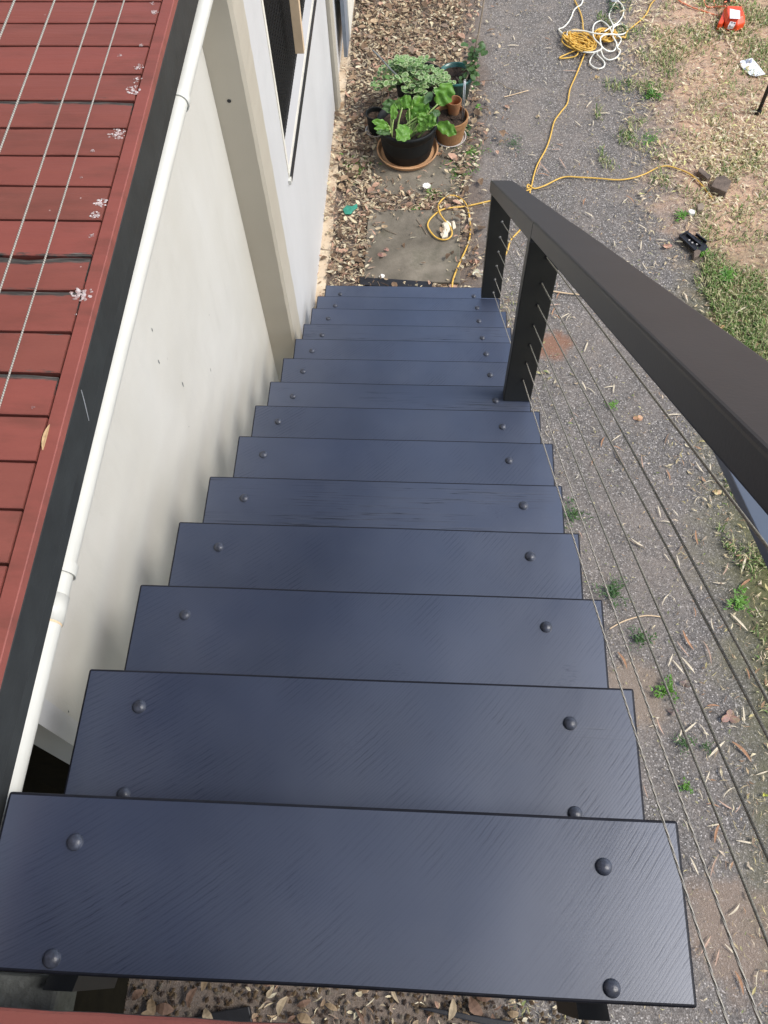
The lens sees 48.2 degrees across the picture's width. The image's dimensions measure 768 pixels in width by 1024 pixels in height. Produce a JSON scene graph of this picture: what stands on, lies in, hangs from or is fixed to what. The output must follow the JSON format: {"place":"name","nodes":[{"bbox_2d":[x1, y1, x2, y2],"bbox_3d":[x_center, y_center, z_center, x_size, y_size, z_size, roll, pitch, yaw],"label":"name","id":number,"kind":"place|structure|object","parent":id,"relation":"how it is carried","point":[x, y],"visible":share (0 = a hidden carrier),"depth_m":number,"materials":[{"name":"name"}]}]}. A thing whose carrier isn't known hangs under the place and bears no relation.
{"place":"outdoors","nodes":[
{"label":"outdoors","id":0,"kind":"place"},
{"bbox_2d":[124,979,591,1023],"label":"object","id":1,"kind":"structure","parent":0,"point":[473,1006],"depth_m":3.45,"materials":[{"name":"brown gravel"}]},
{"bbox_2d":[197,1006,252,1021],"bbox_3d":[-0.651,2.042,3.442,0.249,0.038,0.071,-8,62,-2],"label":"timber offcut","id":2,"kind":"object","parent":1,"relation":"on","point":[240,1014],"visible":0.5,"depth_m":3.44,"materials":[{"name":"black"}]},
{"bbox_2d":[418,1007,511,1023],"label":"timber offcut","id":3,"kind":"object","parent":1,"relation":"on","point":[477,1019],"visible":1,"depth_m":3.41,"materials":[{"name":"brown wood"}]},
{"bbox_2d":[124,0,767,1023],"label":"ground","id":4,"kind":"structure","parent":0,"point":[526,48],"depth_m":4.70,"materials":[{"name":"grey gravel"}]},
{"bbox_2d":[0,0,355,1013],"bbox_3d":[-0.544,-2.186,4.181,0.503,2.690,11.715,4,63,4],"label":"building","id":5,"kind":"structure","parent":4,"relation":"on","point":[232,290],"depth_m":2.98,"materials":[{"name":"white paint"}]},
{"bbox_2d":[0,0,304,1023],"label":"deck","id":6,"kind":"structure","parent":5,"relation":"on","point":[64,356],"depth_m":1.69,"materials":[{"name":"red paint"}]},
{"bbox_2d":[42,424,49,449],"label":"fallen leaf","id":7,"kind":"object","parent":6,"relation":"on","point":[44,436],"visible":1,"depth_m":1.47,"materials":[{"name":"beige plant"}]},
{"bbox_2d":[0,0,124,406],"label":"deck railing","id":8,"kind":"object","parent":6,"relation":"on","point":[37,176],"visible":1,"depth_m":1.47,"materials":[{"name":"silver metal"}]},
{"bbox_2d":[81,390,88,420],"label":"twig","id":9,"kind":"object","parent":6,"relation":"attached to","point":[85,405],"visible":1,"depth_m":1.58,"materials":[{"name":"grey wood"}]},
{"bbox_2d":[0,0,212,830],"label":"drain pipe","id":10,"kind":"object","parent":6,"relation":"attached to","point":[181,106],"visible":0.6,"depth_m":1.75,"materials":[{"name":"white plastic"}]},
{"bbox_2d":[261,0,316,184],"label":"window frame","id":11,"kind":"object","parent":5,"relation":"in","point":[276,13],"depth_m":4.10,"materials":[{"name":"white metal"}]},
{"bbox_2d":[289,0,304,53],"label":"timber batten","id":12,"kind":"object","parent":5,"relation":"attached to","point":[296,19],"visible":1,"depth_m":4.00,"materials":[{"name":"brown wood"}]},
{"bbox_2d":[0,285,696,1020],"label":"staircase","id":13,"kind":"structure","parent":4,"relation":"on","point":[354,713],"depth_m":1.52,"materials":[{"name":"paint"}]},
{"bbox_2d":[0,972,76,1010],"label":"concrete block","id":14,"kind":"structure","parent":13,"relation":"attached to","point":[21,990],"depth_m":1.29,"materials":[{"name":"grey concrete"}]},
{"bbox_2d":[481,180,767,1023],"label":"stair railing","id":15,"kind":"object","parent":13,"relation":"on","point":[708,377],"visible":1,"depth_m":1.20,"materials":[{"name":"black metal"}]},
{"bbox_2d":[713,452,767,567],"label":"timber brace","id":16,"kind":"object","parent":15,"relation":"attached to","point":[753,510],"visible":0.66,"depth_m":1.05,"materials":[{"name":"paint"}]},
{"bbox_2d":[340,153,381,184],"bbox_3d":[-0.216,-2.316,5.710,0.288,0.028,0.301,-42,69,-18],"label":"weed","id":17,"kind":"object","parent":4,"relation":"on","point":[359,169],"visible":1,"depth_m":5.70,"materials":[{"name":"green plant"}]},
{"bbox_2d":[382,47,388,105],"bbox_3d":[0.011,-2.879,5.675,0.009,0.337,0.163,18,64,11],"label":"plant stake","id":18,"kind":"object","parent":4,"relation":"on","point":[385,74],"visible":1,"depth_m":5.65,"materials":[{"name":"brown wood"}]},
{"bbox_2d":[246,0,527,1023],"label":"leaf litter","id":19,"kind":"object","parent":4,"relation":"on","point":[352,84],"visible":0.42,"depth_m":5.79,"materials":[{"name":"beige plant"}]},
{"bbox_2d":[343,204,357,214],"bbox_3d":[-0.217,-1.945,5.492,0.067,0.014,0.116,34,68,18],"label":"rag","id":20,"kind":"object","parent":19,"relation":"on","point":[348,210],"visible":1,"depth_m":5.48,"materials":[{"name":"teal fabric"}]},
{"bbox_2d":[360,277,431,286],"bbox_3d":[0.071,-1.369,5.207,0.447,0.027,0.089,5,63,5],"label":"rubber mat","id":21,"kind":"object","parent":4,"relation":"on","point":[364,281],"visible":0.5,"depth_m":5.21,"materials":[{"name":"black rubber"}]},
{"bbox_2d":[363,209,459,285],"bbox_3d":[0.180,-1.654,5.370,0.587,0.054,0.605,2,62,3],"label":"paver","id":22,"kind":"object","parent":4,"relation":"on","point":[429,249],"visible":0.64,"depth_m":5.33,"materials":[{"name":"concrete"}]},
{"bbox_2d":[377,252,386,256],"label":"fallen leaf","id":23,"kind":"object","parent":22,"relation":"on","point":[380,254],"visible":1,"depth_m":5.30,"materials":[{"name":"plant"}]},
{"bbox_2d":[440,221,450,238],"bbox_3d":[0.389,-1.774,5.376,0.069,0.026,0.148,2,62,3],"label":"brick shard","id":24,"kind":"object","parent":22,"relation":"on","point":[446,230],"visible":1,"depth_m":5.37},
{"bbox_2d":[371,135,459,195],"bbox_3d":[0.215,-2.323,5.730,0.585,0.036,0.605,2,62,3],"label":"paver","id":25,"kind":"object","parent":4,"relation":"on","point":[438,178],"visible":0.53,"depth_m":5.65,"materials":[{"name":"concrete"}]},
{"bbox_2d":[365,126,379,137],"bbox_3d":[-0.055,-2.604,5.862,0.144,0.022,0.144,2,62,3],"label":"plant saucer","id":26,"kind":"object","parent":25,"relation":"on","point":[367,130],"visible":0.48,"depth_m":5.85,"materials":[{"name":"white plastic"}]},
{"bbox_2d":[366,107,381,135],"bbox_3d":[-0.057,-2.635,5.802,0.128,0.145,0.128,2,62,3],"label":"plant pot","id":27,"kind":"object","parent":26,"relation":"on","point":[372,113],"visible":0.61,"depth_m":5.77,"materials":[{"name":"black plastic"}]},
{"bbox_2d":[377,137,437,170],"bbox_3d":[0.158,-2.425,5.745,0.412,0.036,0.412,2,62,3],"label":"plant saucer","id":28,"kind":"object","parent":25,"relation":"on","point":[431,157],"visible":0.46,"depth_m":5.70,"materials":[{"name":"ceramic"}]},
{"bbox_2d":[377,105,438,166],"bbox_3d":[0.154,-2.477,5.646,0.403,0.237,0.397,2,62,3],"label":"plant pot","id":29,"kind":"object","parent":28,"relation":"on","point":[414,150],"visible":0.53,"depth_m":5.58,"materials":[{"name":"black plastic"}]},
{"bbox_2d":[372,82,456,141],"bbox_3d":[0.194,-2.511,5.442,0.550,0.285,0.318,-13,63,-5],"label":"silverbeet plant","id":30,"kind":"object","parent":29,"relation":"on","point":[418,107],"visible":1,"depth_m":5.44,"materials":[{"name":"green plant"}]},
{"bbox_2d":[423,183,438,195],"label":"flower","id":31,"kind":"object","parent":25,"relation":"on","point":[426,185],"visible":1,"depth_m":5.56,"materials":[{"name":"white plant"}]},
{"bbox_2d":[425,186,442,199],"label":"weed","id":32,"kind":"object","parent":25,"relation":"on","point":[429,192],"visible":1,"depth_m":5.57,"materials":[{"name":"green plant"}]},
{"bbox_2d":[434,131,465,147],"bbox_3d":[0.445,-2.541,5.812,0.224,0.020,0.224,2,62,3],"label":"plant saucer","id":33,"kind":"object","parent":25,"relation":"on","point":[463,139],"visible":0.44,"depth_m":5.78,"materials":[{"name":"white plastic"}]},
{"bbox_2d":[435,104,468,145],"bbox_3d":[0.443,-2.579,5.739,0.238,0.172,0.238,2,62,3],"label":"plant pot","id":34,"kind":"object","parent":33,"relation":"on","point":[457,138],"visible":0.58,"depth_m":5.70,"materials":[{"name":"ceramic"}]},
{"bbox_2d":[447,95,461,115],"bbox_3d":[0.463,-2.686,5.682,0.100,0.095,0.100,2,62,3],"label":"plant pot","id":35,"kind":"object","parent":34,"relation":"in","point":[454,105],"visible":0.86,"depth_m":5.67,"materials":[{"name":"ceramic"}]},
{"bbox_2d":[461,79,465,120],"bbox_3d":[0.517,-2.668,5.560,0.018,0.291,0.027,2,62,3],"label":"metal stake","id":36,"kind":"object","parent":34,"relation":"on","point":[464,83],"visible":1,"depth_m":5.55,"materials":[{"name":"silver metal"}]},
{"bbox_2d":[395,62,446,108],"bbox_3d":[0.246,-2.832,5.839,0.350,0.260,0.350,2,62,3],"label":"plant pot","id":37,"kind":"object","parent":4,"relation":"on","point":[432,102],"visible":0.22,"depth_m":5.73,"materials":[{"name":"black plastic"}]},
{"bbox_2d":[372,49,410,90],"bbox_3d":[0.099,-2.868,5.666,0.356,0.350,0.014,12,63,8],"label":"bamboo cane","id":38,"kind":"object","parent":37,"relation":"in","point":[383,61],"visible":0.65,"depth_m":5.60,"materials":[{"name":"grey wood"}]},
{"bbox_2d":[370,54,455,99],"bbox_3d":[0.209,-2.910,5.671,0.561,0.238,0.431,24,66,14],"label":"variegated plant","id":39,"kind":"object","parent":37,"relation":"in","point":[407,66],"visible":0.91,"depth_m":5.64,"materials":[{"name":"green plant"}]},
{"bbox_2d":[441,62,471,105],"bbox_3d":[0.493,-2.936,5.919,0.244,0.200,0.244,2,62,3],"label":"plant pot","id":40,"kind":"object","parent":4,"relation":"on","point":[453,70],"visible":0.52,"depth_m":5.87,"materials":[{"name":"teal ceramic"}]},
{"bbox_2d":[429,0,487,89],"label":"vine","id":41,"kind":"object","parent":40,"relation":"in","point":[473,54],"visible":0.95,"depth_m":5.73,"materials":[{"name":"green plant"}]},
{"bbox_2d":[441,160,479,184],"bbox_3d":[0.504,-2.219,5.641,0.278,0.016,0.277,2,62,3],"label":"weed","id":42,"kind":"object","parent":4,"relation":"on","point":[459,169],"visible":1,"depth_m":5.66,"materials":[{"name":"green plant"}]},
{"bbox_2d":[465,124,475,137],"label":"weed","id":43,"kind":"object","parent":4,"relation":"on","point":[467,134],"visible":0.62,"depth_m":5.83,"materials":[{"name":"green plant"}]},
{"bbox_2d":[454,141,490,163],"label":"weed","id":44,"kind":"object","parent":4,"relation":"on","point":[473,150],"visible":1,"depth_m":5.74,"materials":[{"name":"green plant"}]},
{"bbox_2d":[473,269,482,275],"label":"fallen leaf","id":45,"kind":"object","parent":4,"relation":"on","point":[479,271],"visible":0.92,"depth_m":5.24,"materials":[{"name":"beige plant"}]},
{"bbox_2d":[501,134,521,152],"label":"weed","id":46,"kind":"object","parent":4,"relation":"on","point":[513,142],"visible":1,"depth_m":5.77,"materials":[{"name":"green plant"}]},
{"bbox_2d":[553,291,578,294],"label":"twig","id":47,"kind":"object","parent":4,"relation":"on","point":[564,292],"visible":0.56,"depth_m":5.15,"materials":[{"name":"brown wood"}]},
{"bbox_2d":[427,0,712,286],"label":"extension cord","id":48,"kind":"object","parent":4,"relation":"on","point":[575,41],"visible":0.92,"depth_m":6.12,"materials":[{"name":"yellow plastic"}]},
{"bbox_2d":[558,0,627,68],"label":"extension cord","id":49,"kind":"object","parent":48,"relation":"on","point":[613,26],"visible":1,"depth_m":6.20,"materials":[{"name":"white rubber"}]},
{"bbox_2d":[564,496,593,528],"bbox_3d":[0.968,0.018,4.446,0.168,0.029,0.175,-38,67,-16],"label":"weed","id":50,"kind":"object","parent":4,"relation":"on","point":[573,512],"visible":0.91,"depth_m":4.45,"materials":[{"name":"green plant"}]},
{"bbox_2d":[592,574,627,607],"bbox_3d":[1.123,0.389,4.245,0.188,0.032,0.186,2,62,3],"label":"weed","id":51,"kind":"object","parent":4,"relation":"on","point":[611,589],"visible":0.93,"depth_m":4.24,"materials":[{"name":"green plant"}]},
{"bbox_2d":[604,399,618,410],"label":"weed","id":52,"kind":"object","parent":4,"relation":"on","point":[613,404],"visible":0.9,"depth_m":4.76,"materials":[{"name":"green plant"}]},
{"bbox_2d":[607,0,624,12],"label":"weed","id":53,"kind":"object","parent":4,"relation":"on","point":[616,7],"visible":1,"depth_m":6.41,"materials":[{"name":"green plant"}]},
{"bbox_2d":[490,0,767,1023],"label":"dry clippings","id":54,"kind":"object","parent":4,"relation":"on","point":[710,158],"visible":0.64,"depth_m":5.65,"materials":[{"name":"beige plant"}]},
{"bbox_2d":[609,615,660,628],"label":"twig","id":55,"kind":"object","parent":4,"relation":"on","point":[633,618],"visible":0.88,"depth_m":4.19,"materials":[{"name":"brown wood"}]},
{"bbox_2d":[633,415,642,420],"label":"fallen leaf","id":56,"kind":"object","parent":4,"relation":"on","point":[638,417],"visible":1,"depth_m":4.72,"materials":[{"name":"plant"}]},
{"bbox_2d":[628,625,657,649],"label":"weed","id":57,"kind":"object","parent":4,"relation":"on","point":[640,638],"visible":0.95,"depth_m":4.13,"materials":[{"name":"green plant"}]},
{"bbox_2d":[630,126,667,150],"bbox_3d":[1.799,-2.485,5.739,0.244,0.021,0.225,-26,64,-11],"label":"weed","id":58,"kind":"object","parent":4,"relation":"on","point":[650,139],"visible":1,"depth_m":5.75,"materials":[{"name":"green plant"}]},
{"bbox_2d":[644,82,664,99],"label":"weed","id":59,"kind":"object","parent":4,"relation":"on","point":[651,91],"visible":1,"depth_m":5.95,"materials":[{"name":"green plant"}]},
{"bbox_2d":[651,674,678,703],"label":"weed","id":60,"kind":"object","parent":4,"relation":"on","point":[670,688],"visible":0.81,"depth_m":4.00,"materials":[{"name":"green plant"}]},
{"bbox_2d":[663,244,671,247],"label":"fallen leaf","id":61,"kind":"object","parent":4,"relation":"on","point":[667,245],"visible":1,"depth_m":5.30,"materials":[{"name":"plant"}]},
{"bbox_2d":[667,708,677,715],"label":"fallen leaf","id":62,"kind":"object","parent":4,"relation":"on","point":[671,711],"visible":0.71,"depth_m":3.97,"materials":[{"name":"plant"}]},
{"bbox_2d":[670,665,683,701],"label":"twig","id":63,"kind":"object","parent":4,"relation":"on","point":[674,684],"visible":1,"depth_m":4.03,"materials":[{"name":"brown wood"}]},
{"bbox_2d":[595,0,767,712],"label":"grass","id":64,"kind":"structure","parent":4,"relation":"on","point":[739,295],"depth_m":5.52,"materials":[{"name":"plant"}]},
{"bbox_2d":[675,208,690,222],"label":"weed","id":65,"kind":"object","parent":4,"relation":"on","point":[682,213],"visible":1,"depth_m":5.41,"materials":[{"name":"green plant"}]},
{"bbox_2d":[673,734,696,757],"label":"weed","id":66,"kind":"object","parent":4,"relation":"on","point":[683,742],"visible":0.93,"depth_m":3.89,"materials":[{"name":"green plant"}]},
{"bbox_2d":[680,680,689,687],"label":"fallen leaf","id":67,"kind":"object","parent":4,"relation":"on","point":[685,683],"visible":0.97,"depth_m":4.03,"materials":[{"name":"brown plant"}]},
{"bbox_2d":[678,777,692,793],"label":"weed","id":68,"kind":"object","parent":4,"relation":"on","point":[686,787],"visible":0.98,"depth_m":3.80,"materials":[{"name":"green plant"}]},
{"bbox_2d":[683,631,693,649],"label":"fallen leaf","id":69,"kind":"object","parent":4,"relation":"on","point":[687,640],"visible":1,"depth_m":4.12,"materials":[{"name":"brown plant"}]},
{"bbox_2d":[688,209,694,215],"bbox_3d":[1.948,-1.896,5.432,0.045,0.023,0.039,2,62,3],"label":"stone","id":70,"kind":"object","parent":4,"relation":"on","point":[691,211],"visible":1,"depth_m":5.42,"materials":[{"name":"white stone"}]},
{"bbox_2d":[679,230,708,251],"bbox_3d":[1.918,-1.666,5.291,0.114,0.028,0.180,-29,65,-13],"label":"vent grille","id":71,"kind":"object","parent":4,"relation":"on","point":[690,241],"visible":1,"depth_m":5.29,"materials":[{"name":"black plastic"}]},
{"bbox_2d":[692,249,700,260],"bbox_3d":[1.907,-1.570,5.253,0.039,0.038,0.075,25,66,14],"label":"stone","id":72,"kind":"object","parent":4,"relation":"on","point":[696,254],"visible":1,"depth_m":5.24,"materials":[{"name":"grey stone"}]},
{"bbox_2d":[695,203,704,213],"bbox_3d":[2.004,-1.924,5.436,0.049,0.038,0.065,2,62,3],"label":"stone","id":73,"kind":"object","parent":4,"relation":"on","point":[699,207],"visible":1,"depth_m":5.42,"materials":[{"name":"brown stone"}]},
{"bbox_2d":[696,167,710,183],"bbox_3d":[2.069,-2.187,5.569,0.040,0.043,0.112,-30,65,-13],"label":"timber block","id":74,"kind":"object","parent":4,"relation":"on","point":[702,174],"depth_m":5.55,"materials":[{"name":"brown wood"}]},
{"bbox_2d":[699,248,710,257],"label":"weed","id":75,"kind":"object","parent":4,"relation":"on","point":[701,253],"visible":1,"depth_m":5.26,"materials":[{"name":"green plant"}]},
{"bbox_2d":[697,740,713,755],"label":"weed","id":76,"kind":"object","parent":4,"relation":"on","point":[706,745],"visible":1,"depth_m":3.88,"materials":[{"name":"green plant"}]},
{"bbox_2d":[678,0,744,15],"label":"extension cord","id":77,"kind":"object","parent":4,"relation":"on","point":[726,1],"visible":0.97,"depth_m":6.39,"materials":[{"name":"orange rubber"}]},
{"bbox_2d":[710,855,718,877],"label":"fallen leaf","id":78,"kind":"object","parent":4,"relation":"on","point":[713,865],"visible":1,"depth_m":3.66,"materials":[{"name":"beige plant"}]},
{"bbox_2d":[714,825,718,842],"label":"fallen leaf","id":79,"kind":"object","parent":4,"relation":"on","point":[716,832],"visible":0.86,"depth_m":3.72,"materials":[{"name":"brown plant"}]},
{"bbox_2d":[712,490,721,494],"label":"fallen leaf","id":80,"kind":"object","parent":4,"relation":"on","point":[716,492],"visible":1,"depth_m":4.49,"materials":[{"name":"beige plant"}]},
{"bbox_2d":[709,741,724,756],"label":"fallen leaf","id":81,"kind":"object","parent":4,"relation":"on","point":[715,750],"visible":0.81,"depth_m":3.88,"materials":[{"name":"beige plant"}]},
{"bbox_2d":[709,175,731,198],"bbox_3d":[2.163,-2.093,5.508,0.103,0.058,0.139,26,66,15],"label":"timber block","id":82,"kind":"object","parent":4,"relation":"on","point":[720,185],"depth_m":5.48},
{"bbox_2d":[713,266,736,281],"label":"weed","id":83,"kind":"object","parent":4,"relation":"on","point":[727,273],"visible":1,"depth_m":5.17,"materials":[{"name":"green plant"}]},
{"bbox_2d":[716,6,744,30],"bbox_3d":[2.538,-3.578,6.249,0.176,0.088,0.292,20,65,12],"label":"power box","id":84,"kind":"object","parent":4,"relation":"on","point":[732,18],"visible":1,"depth_m":6.23,"materials":[{"name":"orange plastic"}]},
{"bbox_2d":[722,709,739,722],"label":"fallen leaf","id":85,"kind":"object","parent":4,"relation":"on","point":[730,716],"visible":1,"depth_m":3.94,"materials":[{"name":"plant"}]},
{"bbox_2d":[730,613,747,630],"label":"fallen leaf","id":86,"kind":"object","parent":4,"relation":"on","point":[738,620],"visible":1,"depth_m":4.16,"materials":[{"name":"beige plant"}]},
{"bbox_2d":[723,585,754,616],"bbox_3d":[1.748,0.426,4.209,0.150,0.030,0.156,15,64,9],"label":"weed","id":87,"kind":"object","parent":4,"relation":"on","point":[740,601],"visible":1,"depth_m":4.20,"materials":[{"name":"green plant"}]},
{"bbox_2d":[735,971,743,994],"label":"fallen leaf","id":88,"kind":"object","parent":4,"relation":"on","point":[740,981],"visible":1,"depth_m":3.46,"materials":[{"name":"beige plant"}]},
{"bbox_2d":[732,741,751,761],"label":"fallen leaf","id":89,"kind":"object","parent":4,"relation":"on","point":[743,750],"visible":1,"depth_m":3.88,"materials":[{"name":"brown plant"}]},
{"bbox_2d":[740,58,764,75],"bbox_3d":[2.591,-3.127,6.046,0.105,0.019,0.196,-14,63,-6],"label":"leaflet","id":90,"kind":"object","parent":4,"relation":"on","point":[756,67],"visible":1,"depth_m":6.05,"materials":[{"name":"white paper"}]},
{"bbox_2d":[755,85,767,115],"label":"table leg","id":91,"kind":"object","parent":4,"relation":"on","point":[760,107],"visible":1,"depth_m":5.77,"materials":[{"name":"black plastic"}]}
]}

